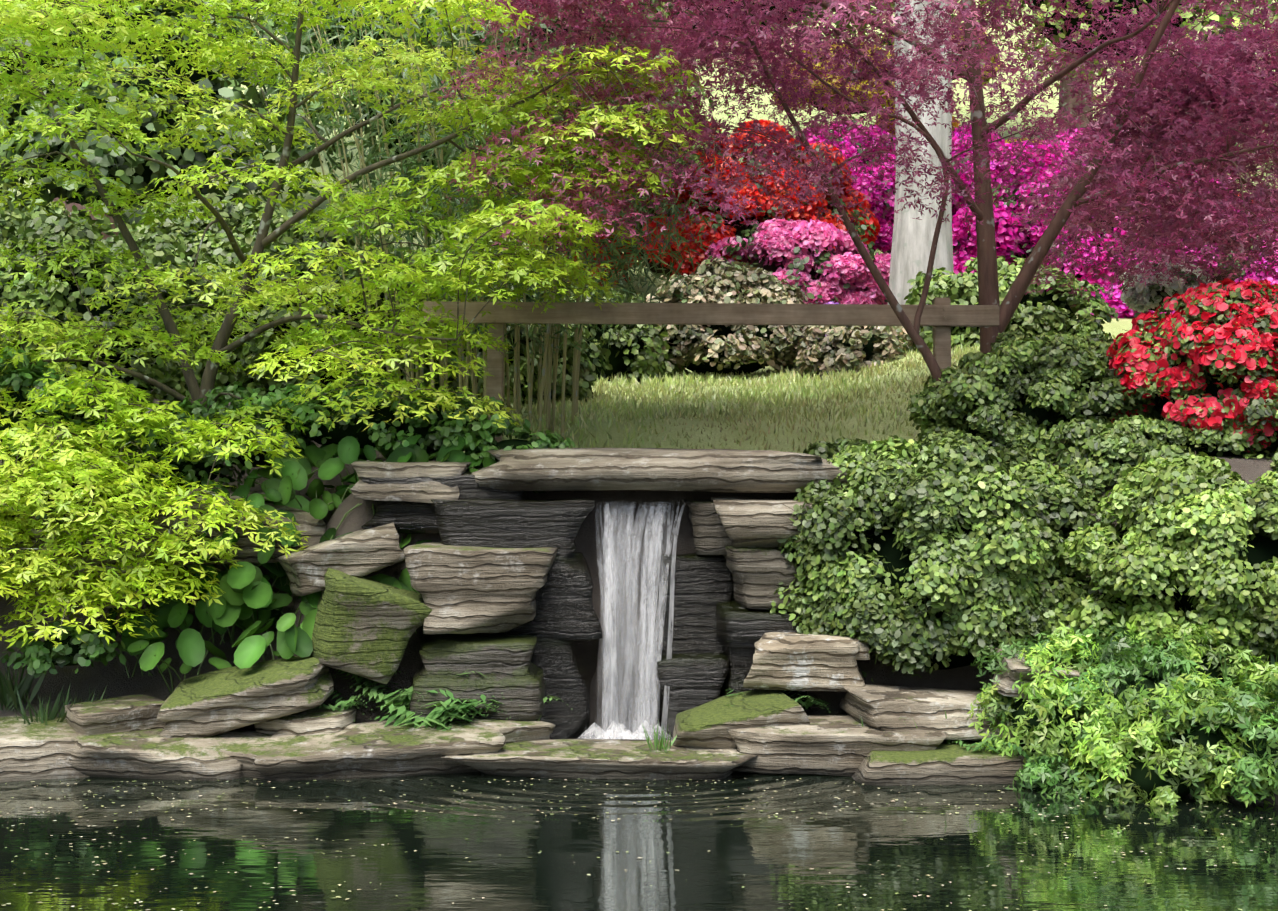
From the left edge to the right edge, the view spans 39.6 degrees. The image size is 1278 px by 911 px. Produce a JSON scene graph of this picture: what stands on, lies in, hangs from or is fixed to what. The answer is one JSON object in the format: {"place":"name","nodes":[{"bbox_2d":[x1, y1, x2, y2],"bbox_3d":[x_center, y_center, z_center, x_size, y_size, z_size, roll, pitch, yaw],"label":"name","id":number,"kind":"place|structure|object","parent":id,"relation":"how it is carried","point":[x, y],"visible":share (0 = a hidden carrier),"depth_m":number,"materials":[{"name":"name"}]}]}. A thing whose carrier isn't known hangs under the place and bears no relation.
{"place":"outdoors","nodes":[
{"label":"outdoors","id":0,"kind":"place"},
{"bbox_2d":[0,731,1277,910],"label":"pond water","id":1,"kind":"structure","parent":0,"point":[764,860],"depth_m":8.07,"materials":[{"name":"liquid"}]},
{"bbox_2d":[577,502,683,739],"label":"waterfall stream","id":2,"kind":"structure","parent":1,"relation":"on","point":[614,729],"depth_m":10.69,"materials":[{"name":"white liquid"}]},
{"bbox_2d":[0,778,1274,910],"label":"pond debris","id":3,"kind":"object","parent":1,"relation":"on","point":[577,814],"visible":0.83,"depth_m":8.55,"materials":[{"name":"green plant"}]},
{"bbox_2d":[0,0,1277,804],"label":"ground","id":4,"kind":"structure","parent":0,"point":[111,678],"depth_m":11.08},
{"bbox_2d":[0,363,308,647],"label":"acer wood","id":5,"kind":"object","parent":4,"relation":"on","point":[86,467],"visible":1,"depth_m":10.42,"materials":[{"name":"green plant"}]},
{"bbox_2d":[89,434,544,693],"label":"broadleaf plants","id":6,"kind":"object","parent":4,"relation":"on","point":[251,602],"visible":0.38,"depth_m":10.75,"materials":[{"name":"green plant"}]},
{"bbox_2d":[0,0,704,494],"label":"maple tree","id":7,"kind":"object","parent":4,"relation":"on","point":[18,12],"visible":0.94,"depth_m":11.32,"materials":[{"name":"green plant"}]},
{"bbox_2d":[220,0,717,438],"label":"bamboo canes","id":8,"kind":"object","parent":4,"relation":"on","point":[544,381],"visible":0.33,"depth_m":12.96,"materials":[{"name":"green plant"}]},
{"bbox_2d":[0,178,1118,425],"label":"shrubs","id":9,"kind":"object","parent":4,"relation":"on","point":[176,244],"visible":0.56,"depth_m":14.95,"materials":[{"name":"green plant"}]},
{"bbox_2d":[0,448,1121,785],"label":"rocks","id":10,"kind":"object","parent":4,"relation":"on","point":[500,580],"visible":0.83,"depth_m":10.25,"materials":[{"name":"grey stone"}]},
{"bbox_2d":[53,0,1093,241],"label":"trunks","id":11,"kind":"object","parent":4,"relation":"on","point":[1065,102],"visible":0.04,"depth_m":29.58,"materials":[{"name":"brown plant"}]},
{"bbox_2d":[526,181,623,255],"bbox_3d":[-0.583,-2.917,21.623,1.640,1.058,1.157,0,1,-1],"label":"red azalea","id":12,"kind":"object","parent":4,"relation":"on","point":[569,228],"depth_m":21.44,"materials":[{"name":"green plant"}]},
{"bbox_2d":[0,345,1277,807],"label":"bank plants","id":13,"kind":"object","parent":4,"relation":"on","point":[1242,695],"visible":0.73,"depth_m":9.55,"materials":[{"name":"green plant"}]},
{"bbox_2d":[0,0,1277,243],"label":"tree foliage","id":14,"kind":"object","parent":4,"relation":"on","point":[124,168],"visible":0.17,"depth_m":18.12,"materials":[{"name":"green plant"}]},
{"bbox_2d":[0,0,1277,797],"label":"shrub","id":15,"kind":"object","parent":4,"relation":"on","point":[1263,549],"visible":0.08,"depth_m":13.01,"materials":[{"name":"green plant"}]},
{"bbox_2d":[307,667,1079,769],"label":"ferns","id":16,"kind":"object","parent":4,"relation":"on","point":[400,705],"visible":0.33,"depth_m":10.17,"materials":[{"name":"green plant"}]},
{"bbox_2d":[435,343,979,456],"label":"lawn grass","id":17,"kind":"structure","parent":4,"relation":"on","point":[624,407],"depth_m":14.35,"materials":[{"name":"green plant"}]},
{"bbox_2d":[423,298,998,441],"bbox_3d":[0.495,-0.499,12.224,3.951,1.176,0.161,0,1,-1],"label":"fence rail","id":18,"kind":"object","parent":4,"relation":"on","point":[941,316],"visible":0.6,"depth_m":12.15,"materials":[{"name":"brown wood"}]},
{"bbox_2d":[563,119,879,300],"bbox_3d":[0.938,-2.686,19.575,3.569,2.171,1.495,0,1,-1],"label":"red azalea","id":19,"kind":"object","parent":4,"relation":"on","point":[867,228],"visible":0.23,"depth_m":19.14,"materials":[{"name":"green plant"}]},
{"bbox_2d":[704,218,890,304],"bbox_3d":[1.718,-1.856,18.625,2.267,1.309,1.175,0,1,-1],"label":"pink azalea","id":20,"kind":"object","parent":4,"relation":"on","point":[844,267],"visible":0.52,"depth_m":18.30,"materials":[{"name":"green plant"}]},
{"bbox_2d":[785,301,838,341],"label":"azalea bush","id":21,"kind":"object","parent":4,"relation":"on","point":[830,302],"depth_m":17.77,"materials":[{"name":"pink plant"}]},
{"bbox_2d":[760,42,894,119],"bbox_3d":[2.989,-5.421,25.590,2.405,1.102,1.164,0,1,-1],"label":"yellow azalea","id":22,"kind":"object","parent":4,"relation":"on","point":[881,92],"visible":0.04,"depth_m":25.20,"materials":[{"name":"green plant"}]},
{"bbox_2d":[414,0,1277,429],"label":"maple tree","id":23,"kind":"object","parent":4,"relation":"on","point":[760,46],"visible":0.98,"depth_m":11.80,"materials":[{"name":"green plant"}]},
{"bbox_2d":[802,116,895,253],"bbox_3d":[2.360,-2.960,20.630,1.888,1.994,1.313,0,1,-1],"label":"magenta azalea","id":24,"kind":"object","parent":4,"relation":"on","point":[884,237],"visible":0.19,"depth_m":20.27,"materials":[{"name":"purple plant"}]},
{"bbox_2d":[874,109,960,141],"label":"orange azalea","id":25,"kind":"object","parent":4,"relation":"on","point":[955,124],"visible":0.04,"depth_m":26.56,"materials":[{"name":"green plant"}]},
{"bbox_2d":[888,0,953,343],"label":"tree trunk","id":26,"kind":"object","parent":4,"relation":"on","point":[912,239],"visible":0.4,"depth_m":17.63,"materials":[{"name":"grey plant"}]},
{"bbox_2d":[881,29,1002,84],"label":"yellow azalea","id":27,"kind":"object","parent":4,"relation":"on","point":[985,80],"visible":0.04,"depth_m":26.56,"materials":[{"name":"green plant"}]},
{"bbox_2d":[886,125,1011,220],"bbox_3d":[3.818,-3.374,22.083,2.078,1.604,1.349,0,1,-1],"label":"magenta azalea","id":28,"kind":"object","parent":4,"relation":"on","point":[956,139],"visible":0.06,"depth_m":21.76,"materials":[{"name":"purple plant"}]},
{"bbox_2d":[766,277,1277,681],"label":"shrubs","id":29,"kind":"object","parent":4,"relation":"on","point":[979,588],"visible":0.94,"depth_m":10.29,"materials":[{"name":"green plant"}]},
{"bbox_2d":[1002,138,1043,178],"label":"yellow azalea","id":30,"kind":"object","parent":4,"relation":"on","point":[1015,140],"visible":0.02,"depth_m":24.50,"materials":[{"name":"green plant"}]},
{"bbox_2d":[951,128,1231,317],"bbox_3d":[4.857,-2.248,19.601,4.203,2.711,1.717,0,1,-1],"label":"magenta azalea","id":31,"kind":"object","parent":4,"relation":"on","point":[1006,236],"visible":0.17,"depth_m":19.14,"materials":[{"name":"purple plant"}]},
{"bbox_2d":[1010,6,1277,301],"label":"maple tree","id":32,"kind":"object","parent":4,"relation":"on","point":[1149,229],"visible":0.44,"depth_m":13.31,"materials":[{"name":"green plant"}]},
{"bbox_2d":[1086,120,1231,187],"bbox_3d":[6.119,-3.282,21.651,2.499,1.691,1.384,0,1,-1],"label":"pink azalea","id":33,"kind":"object","parent":4,"relation":"on","point":[1181,150],"depth_m":21.43,"materials":[{"name":"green plant"}]},
{"bbox_2d":[1118,259,1212,316],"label":"white azalea","id":34,"kind":"object","parent":4,"relation":"on","point":[1140,297],"visible":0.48,"depth_m":15.63,"materials":[{"name":"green plant"}]},
{"bbox_2d":[1106,278,1277,452],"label":"red azalea","id":35,"kind":"object","parent":4,"relation":"on","point":[1245,345],"visible":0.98,"depth_m":11.03,"materials":[{"name":"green plant"}]},
{"bbox_2d":[1124,200,1277,317],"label":"magenta azalea","id":36,"kind":"object","parent":4,"relation":"on","point":[1271,279],"visible":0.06,"depth_m":18.12,"materials":[{"name":"purple plant"}]}
]}

